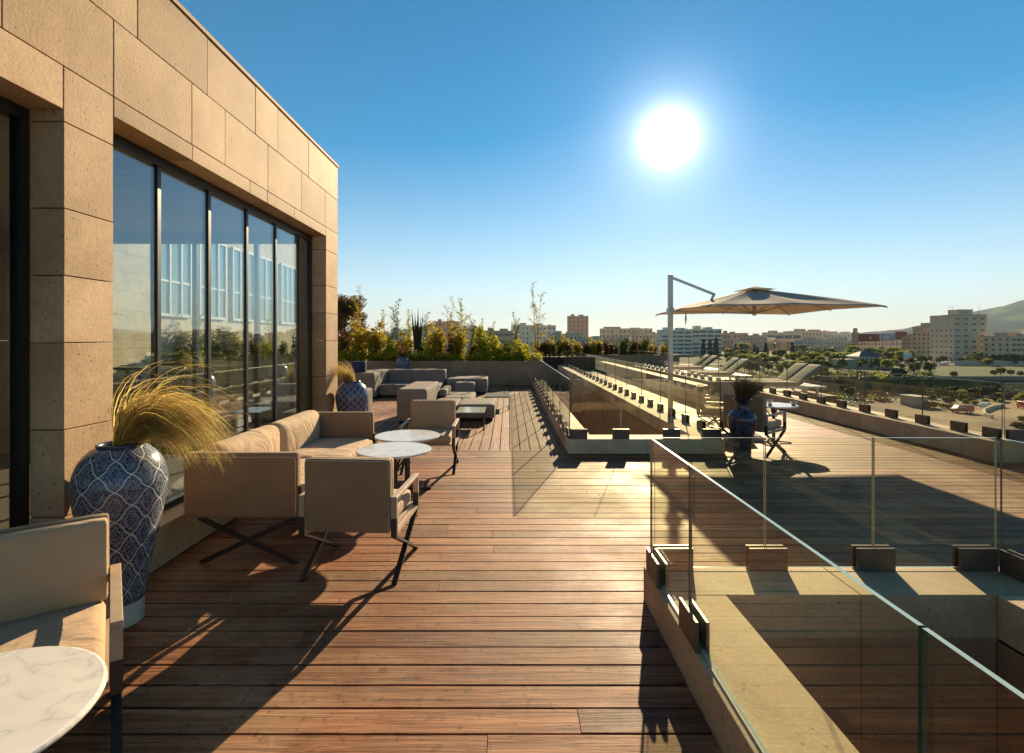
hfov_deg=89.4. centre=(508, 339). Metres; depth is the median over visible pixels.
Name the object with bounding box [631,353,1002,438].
glass balustrade
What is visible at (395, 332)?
bamboo
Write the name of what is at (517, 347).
leafy shrub
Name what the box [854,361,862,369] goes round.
broadleaf tree
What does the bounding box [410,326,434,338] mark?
city building
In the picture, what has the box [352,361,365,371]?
throw cushion
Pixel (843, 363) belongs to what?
broadleaf tree
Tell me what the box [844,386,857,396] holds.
autumn tree
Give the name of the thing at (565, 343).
leafy shrub
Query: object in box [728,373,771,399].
dried grass
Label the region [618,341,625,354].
leafy shrub
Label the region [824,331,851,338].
city building
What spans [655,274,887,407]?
cantilever parasol
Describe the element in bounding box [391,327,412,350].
city building
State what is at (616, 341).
city building
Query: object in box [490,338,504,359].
leafy shrub
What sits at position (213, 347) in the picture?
leafy shrub
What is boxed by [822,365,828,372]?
broadleaf tree
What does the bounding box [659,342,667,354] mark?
leafy shrub
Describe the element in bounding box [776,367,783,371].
broadleaf tree
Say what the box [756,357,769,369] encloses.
autumn tree
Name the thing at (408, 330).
bamboo
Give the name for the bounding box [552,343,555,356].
leafy shrub
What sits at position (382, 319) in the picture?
bamboo
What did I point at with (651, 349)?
leafy shrub
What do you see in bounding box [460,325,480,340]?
city building
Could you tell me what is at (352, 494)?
armchair
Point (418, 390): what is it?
chaise sofa
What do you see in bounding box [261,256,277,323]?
window frame
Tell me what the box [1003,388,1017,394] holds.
dark bush
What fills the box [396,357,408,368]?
ceramic vase
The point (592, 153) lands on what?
sky
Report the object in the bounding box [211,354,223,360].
plant
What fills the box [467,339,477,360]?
leafy shrub
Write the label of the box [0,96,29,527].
window frame
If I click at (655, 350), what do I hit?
leafy shrub
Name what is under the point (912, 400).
shed
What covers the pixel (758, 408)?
armchair
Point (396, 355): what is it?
plant
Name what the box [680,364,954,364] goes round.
road
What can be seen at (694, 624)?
glass balustrade
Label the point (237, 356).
plant
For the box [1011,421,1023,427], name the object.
dark bush
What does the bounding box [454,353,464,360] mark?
plant
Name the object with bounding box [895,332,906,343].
billboard
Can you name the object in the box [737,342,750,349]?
broadleaf tree
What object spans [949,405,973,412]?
parked van
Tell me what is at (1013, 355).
autumn tree
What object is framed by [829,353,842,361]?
broadleaf tree
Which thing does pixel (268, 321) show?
bamboo
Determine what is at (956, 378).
retaining wall
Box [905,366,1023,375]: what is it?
lawn
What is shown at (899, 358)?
autumn tree
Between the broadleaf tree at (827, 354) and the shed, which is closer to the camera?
the shed
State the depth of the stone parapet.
8.25 m
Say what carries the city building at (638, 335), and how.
on the ground at (910, 387)
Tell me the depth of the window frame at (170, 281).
18.86 m
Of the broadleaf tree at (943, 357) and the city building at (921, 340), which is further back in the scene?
the city building at (921, 340)
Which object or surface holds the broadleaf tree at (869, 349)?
on the plaza
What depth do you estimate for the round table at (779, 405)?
7.97 m
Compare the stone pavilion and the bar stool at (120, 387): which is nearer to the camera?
the stone pavilion
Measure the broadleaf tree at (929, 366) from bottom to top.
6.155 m
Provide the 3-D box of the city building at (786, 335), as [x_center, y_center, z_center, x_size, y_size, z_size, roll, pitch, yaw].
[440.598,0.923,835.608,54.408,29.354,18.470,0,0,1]
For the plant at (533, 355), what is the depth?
18.48 m
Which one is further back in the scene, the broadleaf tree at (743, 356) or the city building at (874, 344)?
the city building at (874, 344)
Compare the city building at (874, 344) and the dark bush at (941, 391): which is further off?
the city building at (874, 344)
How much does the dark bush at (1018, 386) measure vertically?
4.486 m
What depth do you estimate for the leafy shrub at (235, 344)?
19.10 m
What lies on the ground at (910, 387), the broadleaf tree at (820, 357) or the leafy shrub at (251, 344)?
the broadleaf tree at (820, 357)
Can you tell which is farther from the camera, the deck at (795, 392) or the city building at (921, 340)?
the city building at (921, 340)
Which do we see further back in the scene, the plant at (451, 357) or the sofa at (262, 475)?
the plant at (451, 357)
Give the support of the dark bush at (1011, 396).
on the dirt lot
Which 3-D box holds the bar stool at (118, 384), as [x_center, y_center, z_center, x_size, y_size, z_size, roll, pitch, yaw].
[-7.551,1.079,9.905,0.445,1.040,0.456,0,0,-10]
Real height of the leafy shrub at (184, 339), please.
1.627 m
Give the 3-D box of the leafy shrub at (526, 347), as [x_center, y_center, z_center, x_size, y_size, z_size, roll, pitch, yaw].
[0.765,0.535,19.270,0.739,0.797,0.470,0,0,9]
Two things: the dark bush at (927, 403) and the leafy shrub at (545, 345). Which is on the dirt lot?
the dark bush at (927, 403)
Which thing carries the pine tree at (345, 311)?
on the ground at (910, 387)
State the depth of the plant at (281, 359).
18.61 m
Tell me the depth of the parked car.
149.21 m
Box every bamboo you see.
[186,314,203,343]
[261,305,279,345]
[349,284,369,345]
[380,309,389,349]
[388,299,407,346]
[404,310,413,349]
[421,312,429,349]
[442,295,456,352]
[454,298,470,346]
[465,313,476,348]
[488,321,495,341]
[506,312,520,348]
[527,282,547,357]
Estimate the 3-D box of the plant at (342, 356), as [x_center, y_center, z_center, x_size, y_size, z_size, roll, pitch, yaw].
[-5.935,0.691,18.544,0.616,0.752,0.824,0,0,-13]
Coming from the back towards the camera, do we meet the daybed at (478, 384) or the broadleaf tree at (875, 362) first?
the broadleaf tree at (875, 362)
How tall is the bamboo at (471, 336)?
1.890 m
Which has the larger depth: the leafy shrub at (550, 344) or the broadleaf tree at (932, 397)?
the broadleaf tree at (932, 397)
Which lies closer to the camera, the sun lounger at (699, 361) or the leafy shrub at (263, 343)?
the leafy shrub at (263, 343)
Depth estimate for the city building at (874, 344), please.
450.76 m
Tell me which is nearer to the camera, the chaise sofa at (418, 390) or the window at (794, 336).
the chaise sofa at (418, 390)
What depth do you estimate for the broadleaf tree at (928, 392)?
170.78 m
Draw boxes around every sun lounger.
[667,355,710,371]
[673,355,718,372]
[686,358,739,379]
[693,358,751,378]
[738,363,808,391]
[747,364,826,394]
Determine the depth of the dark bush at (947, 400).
160.69 m
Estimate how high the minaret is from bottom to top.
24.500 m
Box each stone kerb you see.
[532,365,724,453]
[644,566,1023,752]
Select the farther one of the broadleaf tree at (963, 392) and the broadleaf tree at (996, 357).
the broadleaf tree at (996, 357)
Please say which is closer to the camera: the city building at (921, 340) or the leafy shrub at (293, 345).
the leafy shrub at (293, 345)
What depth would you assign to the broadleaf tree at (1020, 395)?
162.72 m
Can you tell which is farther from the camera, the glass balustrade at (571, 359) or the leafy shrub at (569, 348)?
the leafy shrub at (569, 348)
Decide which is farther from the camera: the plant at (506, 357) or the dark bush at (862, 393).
the dark bush at (862, 393)
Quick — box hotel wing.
[0,244,295,391]
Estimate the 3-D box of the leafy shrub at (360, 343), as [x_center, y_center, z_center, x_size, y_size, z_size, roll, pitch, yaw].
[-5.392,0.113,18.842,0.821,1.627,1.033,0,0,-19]
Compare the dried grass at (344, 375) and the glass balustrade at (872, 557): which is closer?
the glass balustrade at (872, 557)
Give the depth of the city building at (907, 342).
421.24 m
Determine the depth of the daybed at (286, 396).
9.92 m
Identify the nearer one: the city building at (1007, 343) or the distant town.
the city building at (1007, 343)
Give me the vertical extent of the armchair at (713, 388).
0.818 m
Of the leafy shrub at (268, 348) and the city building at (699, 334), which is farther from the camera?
the city building at (699, 334)
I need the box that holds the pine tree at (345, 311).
[324,294,369,360]
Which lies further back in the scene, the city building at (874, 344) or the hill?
the hill
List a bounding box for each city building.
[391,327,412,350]
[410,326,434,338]
[433,319,460,338]
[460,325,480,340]
[485,328,513,349]
[511,323,555,344]
[548,331,580,355]
[567,314,587,337]
[580,334,606,350]
[600,327,651,339]
[607,338,629,348]
[631,330,656,350]
[657,327,691,354]
[685,326,721,353]
[722,331,740,347]
[740,333,766,340]
[762,331,800,339]
[792,329,826,338]
[794,337,851,352]
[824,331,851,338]
[849,341,901,350]
[902,334,912,349]
[912,323,929,357]
[930,307,986,360]
[983,332,1023,360]
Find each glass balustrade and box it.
[533,356,571,437]
[565,350,721,436]
[570,380,719,438]
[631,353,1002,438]
[646,438,1023,752]
[652,437,998,570]
[999,438,1023,582]
[1004,383,1023,439]
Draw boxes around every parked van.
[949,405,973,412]
[1016,401,1023,407]
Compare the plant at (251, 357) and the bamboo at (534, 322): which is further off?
the bamboo at (534, 322)
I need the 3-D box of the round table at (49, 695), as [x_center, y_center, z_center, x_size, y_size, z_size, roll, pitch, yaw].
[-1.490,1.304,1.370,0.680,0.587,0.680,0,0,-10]
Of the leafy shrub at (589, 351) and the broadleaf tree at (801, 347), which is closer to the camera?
the leafy shrub at (589, 351)
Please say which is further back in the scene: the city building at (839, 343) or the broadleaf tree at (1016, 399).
the city building at (839, 343)
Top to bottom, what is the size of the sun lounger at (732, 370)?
0.855 m
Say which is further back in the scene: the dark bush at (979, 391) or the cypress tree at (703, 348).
the cypress tree at (703, 348)
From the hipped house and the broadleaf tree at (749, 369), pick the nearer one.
the broadleaf tree at (749, 369)
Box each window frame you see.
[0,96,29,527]
[75,132,311,511]
[91,232,303,451]
[161,244,191,317]
[199,244,226,319]
[231,247,253,321]
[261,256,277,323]
[280,263,295,324]
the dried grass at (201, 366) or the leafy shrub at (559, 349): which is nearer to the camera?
the dried grass at (201, 366)
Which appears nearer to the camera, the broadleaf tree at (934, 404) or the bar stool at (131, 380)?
the bar stool at (131, 380)
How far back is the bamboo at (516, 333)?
19.32 m
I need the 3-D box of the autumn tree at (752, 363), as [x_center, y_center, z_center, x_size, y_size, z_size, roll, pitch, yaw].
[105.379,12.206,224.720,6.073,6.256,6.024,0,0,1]
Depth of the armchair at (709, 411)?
8.56 m
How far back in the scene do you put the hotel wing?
19.05 m
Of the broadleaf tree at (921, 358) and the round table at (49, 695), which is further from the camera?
the broadleaf tree at (921, 358)
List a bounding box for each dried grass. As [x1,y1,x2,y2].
[111,353,251,478]
[173,350,203,371]
[332,360,355,380]
[396,345,410,356]
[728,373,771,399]
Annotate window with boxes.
[776,335,783,338]
[793,335,800,338]
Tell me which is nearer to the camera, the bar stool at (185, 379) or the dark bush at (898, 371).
the bar stool at (185, 379)
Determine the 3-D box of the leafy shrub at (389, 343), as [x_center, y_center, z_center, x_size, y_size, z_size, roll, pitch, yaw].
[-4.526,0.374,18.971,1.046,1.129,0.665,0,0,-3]
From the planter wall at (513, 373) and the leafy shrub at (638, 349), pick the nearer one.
the planter wall at (513, 373)
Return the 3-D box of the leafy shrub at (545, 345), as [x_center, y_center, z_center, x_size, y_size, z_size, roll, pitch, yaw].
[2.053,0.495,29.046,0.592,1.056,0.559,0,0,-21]
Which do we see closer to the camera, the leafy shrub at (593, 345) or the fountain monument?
the leafy shrub at (593, 345)
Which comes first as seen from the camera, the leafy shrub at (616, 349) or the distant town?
the leafy shrub at (616, 349)
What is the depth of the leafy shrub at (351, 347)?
19.01 m
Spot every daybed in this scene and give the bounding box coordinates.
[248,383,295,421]
[279,388,371,419]
[447,376,488,393]
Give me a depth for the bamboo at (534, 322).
19.30 m
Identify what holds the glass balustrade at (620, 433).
on the stone kerb at (654, 418)
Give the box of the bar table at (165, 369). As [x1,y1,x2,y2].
[113,366,181,404]
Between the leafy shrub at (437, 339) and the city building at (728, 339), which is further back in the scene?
the city building at (728, 339)
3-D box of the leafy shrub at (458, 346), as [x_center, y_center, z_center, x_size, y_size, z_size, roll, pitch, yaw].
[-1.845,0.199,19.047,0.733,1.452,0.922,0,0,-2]
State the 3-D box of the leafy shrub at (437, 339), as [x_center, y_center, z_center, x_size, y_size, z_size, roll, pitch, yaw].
[-2.636,0.113,19.008,0.821,1.627,1.033,0,0,19]
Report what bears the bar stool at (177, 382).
on the deck at (384, 409)
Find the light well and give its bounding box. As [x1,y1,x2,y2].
[555,369,662,434]
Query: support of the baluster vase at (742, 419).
on the deck at (508, 613)
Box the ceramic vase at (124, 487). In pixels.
[68,441,168,631]
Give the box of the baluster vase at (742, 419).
[727,398,757,459]
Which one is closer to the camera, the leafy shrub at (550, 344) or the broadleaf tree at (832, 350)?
the leafy shrub at (550, 344)
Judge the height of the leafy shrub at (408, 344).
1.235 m
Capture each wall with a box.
[164,361,533,385]
[564,355,679,368]
[594,360,707,404]
[808,376,1023,379]
[955,361,1023,365]
[983,404,1003,418]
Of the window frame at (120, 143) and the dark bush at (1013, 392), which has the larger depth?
the dark bush at (1013, 392)
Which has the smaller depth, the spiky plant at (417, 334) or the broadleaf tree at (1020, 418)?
the spiky plant at (417, 334)
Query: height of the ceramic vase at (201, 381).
1.014 m
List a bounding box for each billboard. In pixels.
[858,334,879,345]
[880,334,894,340]
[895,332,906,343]
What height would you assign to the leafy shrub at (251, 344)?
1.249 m
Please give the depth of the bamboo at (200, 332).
19.39 m
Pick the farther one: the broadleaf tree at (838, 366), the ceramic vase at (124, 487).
the broadleaf tree at (838, 366)
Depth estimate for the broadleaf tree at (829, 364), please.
234.87 m
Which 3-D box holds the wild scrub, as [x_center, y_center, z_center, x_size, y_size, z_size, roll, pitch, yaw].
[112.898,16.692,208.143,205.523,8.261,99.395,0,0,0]
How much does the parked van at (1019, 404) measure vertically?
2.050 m
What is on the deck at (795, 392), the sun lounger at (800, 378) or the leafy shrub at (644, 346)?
the sun lounger at (800, 378)
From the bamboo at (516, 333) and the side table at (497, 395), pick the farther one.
the bamboo at (516, 333)
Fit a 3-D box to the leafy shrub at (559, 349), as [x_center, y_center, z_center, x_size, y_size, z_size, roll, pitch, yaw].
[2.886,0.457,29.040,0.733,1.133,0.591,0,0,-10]
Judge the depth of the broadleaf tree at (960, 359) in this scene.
308.29 m
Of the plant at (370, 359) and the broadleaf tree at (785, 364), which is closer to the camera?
the plant at (370, 359)
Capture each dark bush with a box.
[860,390,869,395]
[889,367,907,375]
[920,384,942,392]
[923,401,930,406]
[925,386,946,390]
[931,387,946,396]
[942,398,951,402]
[943,404,953,408]
[945,386,964,396]
[958,386,975,394]
[975,388,981,395]
[980,386,1001,394]
[987,393,1003,400]
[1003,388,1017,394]
[1003,393,1014,398]
[1008,384,1023,388]
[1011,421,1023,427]
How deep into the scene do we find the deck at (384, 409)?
9.93 m
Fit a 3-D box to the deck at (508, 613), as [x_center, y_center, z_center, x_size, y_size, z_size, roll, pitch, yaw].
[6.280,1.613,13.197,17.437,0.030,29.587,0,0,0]
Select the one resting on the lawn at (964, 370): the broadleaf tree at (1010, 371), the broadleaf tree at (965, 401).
the broadleaf tree at (1010, 371)
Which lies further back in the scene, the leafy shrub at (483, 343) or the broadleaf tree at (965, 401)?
the broadleaf tree at (965, 401)
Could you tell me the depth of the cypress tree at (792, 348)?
381.06 m
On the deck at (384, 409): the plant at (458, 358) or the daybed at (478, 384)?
the daybed at (478, 384)
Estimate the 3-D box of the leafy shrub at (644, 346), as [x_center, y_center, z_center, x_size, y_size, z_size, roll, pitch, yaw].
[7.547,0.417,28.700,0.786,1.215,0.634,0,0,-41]
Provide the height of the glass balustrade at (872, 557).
0.828 m
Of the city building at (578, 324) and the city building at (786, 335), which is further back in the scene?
the city building at (578, 324)
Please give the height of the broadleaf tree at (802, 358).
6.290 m
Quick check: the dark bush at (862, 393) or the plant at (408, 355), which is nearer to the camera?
the plant at (408, 355)
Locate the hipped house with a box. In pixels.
[831,351,893,368]
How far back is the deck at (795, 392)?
15.49 m
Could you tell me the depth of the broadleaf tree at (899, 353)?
321.48 m
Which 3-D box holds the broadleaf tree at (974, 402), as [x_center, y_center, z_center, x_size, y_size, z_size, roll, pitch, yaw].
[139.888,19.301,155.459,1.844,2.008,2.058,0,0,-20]
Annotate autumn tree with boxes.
[745,360,758,370]
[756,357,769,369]
[762,364,772,369]
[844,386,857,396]
[874,390,888,396]
[892,356,903,365]
[904,358,914,363]
[1008,354,1021,357]
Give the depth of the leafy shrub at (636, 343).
29.31 m
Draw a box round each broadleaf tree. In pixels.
[723,352,733,358]
[736,353,748,358]
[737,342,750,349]
[738,349,748,353]
[743,364,755,372]
[747,355,760,361]
[755,352,767,357]
[768,356,777,363]
[776,349,786,360]
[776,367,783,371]
[780,361,789,368]
[788,353,796,359]
[788,360,802,366]
[796,351,808,358]
[798,344,806,349]
[798,356,809,362]
[802,353,813,359]
[806,359,815,363]
[813,349,822,354]
[814,355,826,360]
[814,359,825,364]
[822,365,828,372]
[823,351,831,357]
[823,361,832,367]
[827,347,836,352]
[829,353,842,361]
[833,364,841,370]
[836,360,848,369]
[845,345,860,351]
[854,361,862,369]
[863,347,875,351]
[872,357,884,369]
[880,359,894,370]
[883,351,895,359]
[885,347,900,352]
[890,359,899,365]
[894,350,910,362]
[906,349,914,357]
[907,362,921,372]
[915,355,928,363]
[922,361,937,371]
[925,390,934,395]
[928,394,936,401]
[930,401,937,407]
[939,355,947,361]
[948,390,956,396]
[949,371,957,375]
[956,357,964,360]
[956,389,967,394]
[957,394,968,399]
[962,399,969,404]
[970,400,978,404]
[983,358,993,365]
[990,355,1000,360]
[990,370,997,375]
[995,367,1005,374]
[1002,356,1012,360]
[1006,369,1014,374]
[1009,358,1017,363]
[1012,397,1020,401]
[1015,393,1023,400]
[1016,415,1023,421]
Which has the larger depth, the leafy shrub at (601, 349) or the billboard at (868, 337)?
the billboard at (868, 337)
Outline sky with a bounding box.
[178,0,1023,336]
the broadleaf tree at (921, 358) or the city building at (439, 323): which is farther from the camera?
the city building at (439, 323)
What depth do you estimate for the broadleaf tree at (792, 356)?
334.47 m
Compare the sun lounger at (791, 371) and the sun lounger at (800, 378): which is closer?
the sun lounger at (800, 378)
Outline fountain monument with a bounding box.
[901,351,911,364]
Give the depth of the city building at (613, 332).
827.06 m
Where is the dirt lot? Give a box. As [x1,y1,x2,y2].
[867,397,1023,434]
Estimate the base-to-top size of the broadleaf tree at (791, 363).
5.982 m
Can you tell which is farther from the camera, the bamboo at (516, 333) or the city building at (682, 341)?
the city building at (682, 341)
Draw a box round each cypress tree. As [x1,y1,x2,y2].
[698,339,706,357]
[706,339,713,355]
[713,337,720,357]
[762,342,769,359]
[790,342,794,359]
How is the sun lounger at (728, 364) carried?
on the deck at (795, 392)
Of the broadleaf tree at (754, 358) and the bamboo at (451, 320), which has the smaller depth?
the bamboo at (451, 320)
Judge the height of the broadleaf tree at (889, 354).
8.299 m
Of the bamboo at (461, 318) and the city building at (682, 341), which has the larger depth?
the city building at (682, 341)
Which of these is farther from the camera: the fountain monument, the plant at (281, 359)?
the fountain monument
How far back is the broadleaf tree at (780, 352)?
366.82 m
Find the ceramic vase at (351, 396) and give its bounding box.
[335,380,368,411]
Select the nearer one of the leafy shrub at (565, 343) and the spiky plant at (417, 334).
the spiky plant at (417, 334)
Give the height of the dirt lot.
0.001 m
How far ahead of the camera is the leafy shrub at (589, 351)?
28.60 m
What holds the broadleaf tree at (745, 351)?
on the ground at (910, 387)
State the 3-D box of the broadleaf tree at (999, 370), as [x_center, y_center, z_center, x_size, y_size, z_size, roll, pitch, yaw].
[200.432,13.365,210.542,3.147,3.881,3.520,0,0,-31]
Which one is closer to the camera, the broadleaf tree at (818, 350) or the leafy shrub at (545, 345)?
the leafy shrub at (545, 345)
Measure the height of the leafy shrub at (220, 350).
1.488 m
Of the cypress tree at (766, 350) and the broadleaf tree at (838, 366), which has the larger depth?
the cypress tree at (766, 350)
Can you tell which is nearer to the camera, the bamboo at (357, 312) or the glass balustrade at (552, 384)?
the glass balustrade at (552, 384)
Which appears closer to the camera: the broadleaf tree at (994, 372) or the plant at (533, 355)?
the plant at (533, 355)
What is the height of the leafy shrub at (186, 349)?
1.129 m
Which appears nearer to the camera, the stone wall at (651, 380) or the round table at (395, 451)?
the round table at (395, 451)
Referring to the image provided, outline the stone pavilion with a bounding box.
[0,0,338,573]
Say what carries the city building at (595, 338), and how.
on the ground at (910, 387)
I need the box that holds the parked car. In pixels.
[979,402,990,406]
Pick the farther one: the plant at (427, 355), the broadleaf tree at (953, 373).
the broadleaf tree at (953, 373)
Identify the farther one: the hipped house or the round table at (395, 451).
the hipped house
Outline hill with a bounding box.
[859,300,1023,334]
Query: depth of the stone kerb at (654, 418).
7.51 m
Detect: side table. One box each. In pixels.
[456,407,485,429]
[484,393,509,409]
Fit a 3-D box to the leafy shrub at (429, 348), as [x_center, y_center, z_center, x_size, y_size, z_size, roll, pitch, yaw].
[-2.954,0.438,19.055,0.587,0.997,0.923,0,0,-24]
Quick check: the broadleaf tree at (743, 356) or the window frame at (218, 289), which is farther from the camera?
the broadleaf tree at (743, 356)
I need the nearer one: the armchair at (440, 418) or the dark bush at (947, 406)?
the armchair at (440, 418)
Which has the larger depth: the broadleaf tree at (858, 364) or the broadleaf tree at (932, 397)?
the broadleaf tree at (858, 364)
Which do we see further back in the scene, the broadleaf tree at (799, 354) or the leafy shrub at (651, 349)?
the broadleaf tree at (799, 354)
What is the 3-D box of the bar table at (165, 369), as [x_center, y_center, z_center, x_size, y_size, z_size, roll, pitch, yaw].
[-7.350,1.079,10.500,1.000,1.038,0.700,0,0,0]
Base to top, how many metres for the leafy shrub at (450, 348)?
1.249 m
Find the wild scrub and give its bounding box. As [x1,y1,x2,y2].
[732,369,934,402]
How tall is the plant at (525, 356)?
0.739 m
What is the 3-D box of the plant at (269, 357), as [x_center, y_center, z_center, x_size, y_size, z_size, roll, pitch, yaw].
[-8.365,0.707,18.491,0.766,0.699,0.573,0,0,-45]
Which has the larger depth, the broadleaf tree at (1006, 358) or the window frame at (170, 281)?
the broadleaf tree at (1006, 358)
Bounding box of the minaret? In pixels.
[852,328,858,346]
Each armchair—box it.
[0,513,122,752]
[298,456,418,584]
[399,400,458,474]
[696,384,728,430]
[705,381,735,425]
[721,394,785,457]
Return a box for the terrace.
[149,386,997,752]
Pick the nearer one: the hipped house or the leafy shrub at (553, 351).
the leafy shrub at (553, 351)
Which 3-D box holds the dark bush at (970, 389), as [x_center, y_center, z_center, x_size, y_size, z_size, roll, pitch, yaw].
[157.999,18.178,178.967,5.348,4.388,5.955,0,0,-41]
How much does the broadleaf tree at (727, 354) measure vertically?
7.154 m
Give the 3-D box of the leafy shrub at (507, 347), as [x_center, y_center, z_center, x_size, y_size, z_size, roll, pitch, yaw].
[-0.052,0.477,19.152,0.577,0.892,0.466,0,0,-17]
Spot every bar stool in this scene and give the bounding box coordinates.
[113,365,139,414]
[113,368,130,421]
[113,369,140,423]
[161,366,185,404]
[169,364,190,401]
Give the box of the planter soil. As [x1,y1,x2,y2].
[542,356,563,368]
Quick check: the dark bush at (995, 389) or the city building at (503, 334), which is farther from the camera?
the city building at (503, 334)
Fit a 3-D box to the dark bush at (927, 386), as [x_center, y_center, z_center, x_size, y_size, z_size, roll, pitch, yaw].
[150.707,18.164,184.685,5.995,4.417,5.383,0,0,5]
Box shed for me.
[899,394,929,406]
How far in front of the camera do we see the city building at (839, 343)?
496.73 m
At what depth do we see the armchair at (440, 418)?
6.61 m
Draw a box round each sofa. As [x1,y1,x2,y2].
[184,410,376,563]
[354,369,446,398]
[397,381,495,423]
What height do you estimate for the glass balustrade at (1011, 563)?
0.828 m
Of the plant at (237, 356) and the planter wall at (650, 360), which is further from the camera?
the planter wall at (650, 360)
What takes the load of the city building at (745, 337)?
on the ground at (910, 387)
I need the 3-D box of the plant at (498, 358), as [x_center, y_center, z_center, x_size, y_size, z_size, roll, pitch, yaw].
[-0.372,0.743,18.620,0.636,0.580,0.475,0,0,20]
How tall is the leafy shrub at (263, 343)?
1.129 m
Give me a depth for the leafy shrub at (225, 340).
19.14 m
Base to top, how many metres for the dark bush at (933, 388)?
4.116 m
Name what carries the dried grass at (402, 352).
in the ceramic vase at (402, 362)
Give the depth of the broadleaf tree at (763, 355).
303.69 m
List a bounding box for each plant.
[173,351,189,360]
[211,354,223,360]
[216,351,232,360]
[221,353,233,360]
[232,349,251,360]
[248,353,253,360]
[264,350,284,360]
[277,352,291,360]
[285,349,295,360]
[338,348,348,360]
[346,348,359,360]
[353,350,368,360]
[367,352,377,360]
[372,350,384,360]
[383,351,398,360]
[388,349,399,360]
[405,349,419,360]
[411,350,426,360]
[412,315,422,353]
[415,349,432,360]
[430,351,445,360]
[440,351,455,360]
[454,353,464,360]
[462,352,476,360]
[476,351,495,360]
[490,353,505,360]
[499,349,514,360]
[506,352,520,360]
[513,350,529,360]
[526,351,543,361]
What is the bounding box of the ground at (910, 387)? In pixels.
[444,350,1023,407]
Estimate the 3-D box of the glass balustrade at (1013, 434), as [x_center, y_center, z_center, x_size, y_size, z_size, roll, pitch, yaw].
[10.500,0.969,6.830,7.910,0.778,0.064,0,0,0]
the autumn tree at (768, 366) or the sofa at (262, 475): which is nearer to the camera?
the sofa at (262, 475)
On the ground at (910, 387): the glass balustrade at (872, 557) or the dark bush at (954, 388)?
the dark bush at (954, 388)
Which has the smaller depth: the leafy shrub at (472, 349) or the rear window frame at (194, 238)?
the rear window frame at (194, 238)
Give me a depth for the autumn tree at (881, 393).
168.79 m
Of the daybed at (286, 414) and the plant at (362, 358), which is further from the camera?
the plant at (362, 358)
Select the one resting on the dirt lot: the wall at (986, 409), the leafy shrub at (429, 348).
the wall at (986, 409)
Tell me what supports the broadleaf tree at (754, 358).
on the ground at (910, 387)
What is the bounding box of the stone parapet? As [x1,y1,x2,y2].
[625,364,1023,462]
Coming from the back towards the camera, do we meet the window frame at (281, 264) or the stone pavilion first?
the window frame at (281, 264)
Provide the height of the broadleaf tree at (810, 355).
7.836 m
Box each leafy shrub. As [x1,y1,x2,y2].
[174,321,191,354]
[174,338,202,357]
[199,329,221,357]
[200,325,236,359]
[215,325,232,355]
[226,331,242,355]
[242,330,253,355]
[261,335,271,356]
[261,344,271,356]
[277,340,287,360]
[292,329,305,350]
[336,327,352,352]
[338,330,367,354]
[349,320,369,360]
[363,320,386,357]
[376,334,396,356]
[397,331,414,356]
[421,339,436,358]
[426,320,447,359]
[445,333,455,355]
[449,325,467,358]
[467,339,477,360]
[473,325,500,360]
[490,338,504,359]
[502,340,511,353]
[506,338,526,360]
[524,343,538,360]
[539,343,544,356]
[542,339,549,356]
[546,336,554,356]
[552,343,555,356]
[554,338,564,356]
[560,334,570,354]
[564,342,572,350]
[572,339,580,354]
[581,340,588,354]
[586,346,591,354]
[589,337,598,354]
[596,340,601,354]
[597,338,603,354]
[602,339,610,354]
[608,341,614,354]
[614,345,619,354]
[618,335,630,354]
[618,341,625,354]
[628,340,635,354]
[632,338,637,354]
[636,340,642,354]
[639,336,650,354]
[648,344,654,354]
[653,345,657,354]
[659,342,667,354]
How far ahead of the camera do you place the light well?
15.35 m
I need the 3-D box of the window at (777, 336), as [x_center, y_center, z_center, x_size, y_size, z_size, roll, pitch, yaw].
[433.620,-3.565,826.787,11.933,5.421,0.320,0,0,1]
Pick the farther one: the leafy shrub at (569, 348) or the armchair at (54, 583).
the leafy shrub at (569, 348)
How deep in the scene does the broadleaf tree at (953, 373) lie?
198.50 m
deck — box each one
[40,369,1023,752]
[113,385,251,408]
[113,385,565,449]
[663,369,837,396]
[762,637,1023,752]
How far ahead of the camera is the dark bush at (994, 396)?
165.16 m
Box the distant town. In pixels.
[332,336,899,350]
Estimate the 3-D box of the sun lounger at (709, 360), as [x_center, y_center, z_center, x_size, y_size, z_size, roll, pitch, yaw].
[8.550,1.171,23.600,2.000,0.855,0.660,0,0,0]
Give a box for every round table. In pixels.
[0,646,107,752]
[356,442,430,516]
[374,430,439,497]
[756,402,798,444]
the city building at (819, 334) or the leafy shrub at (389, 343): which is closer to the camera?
the leafy shrub at (389, 343)

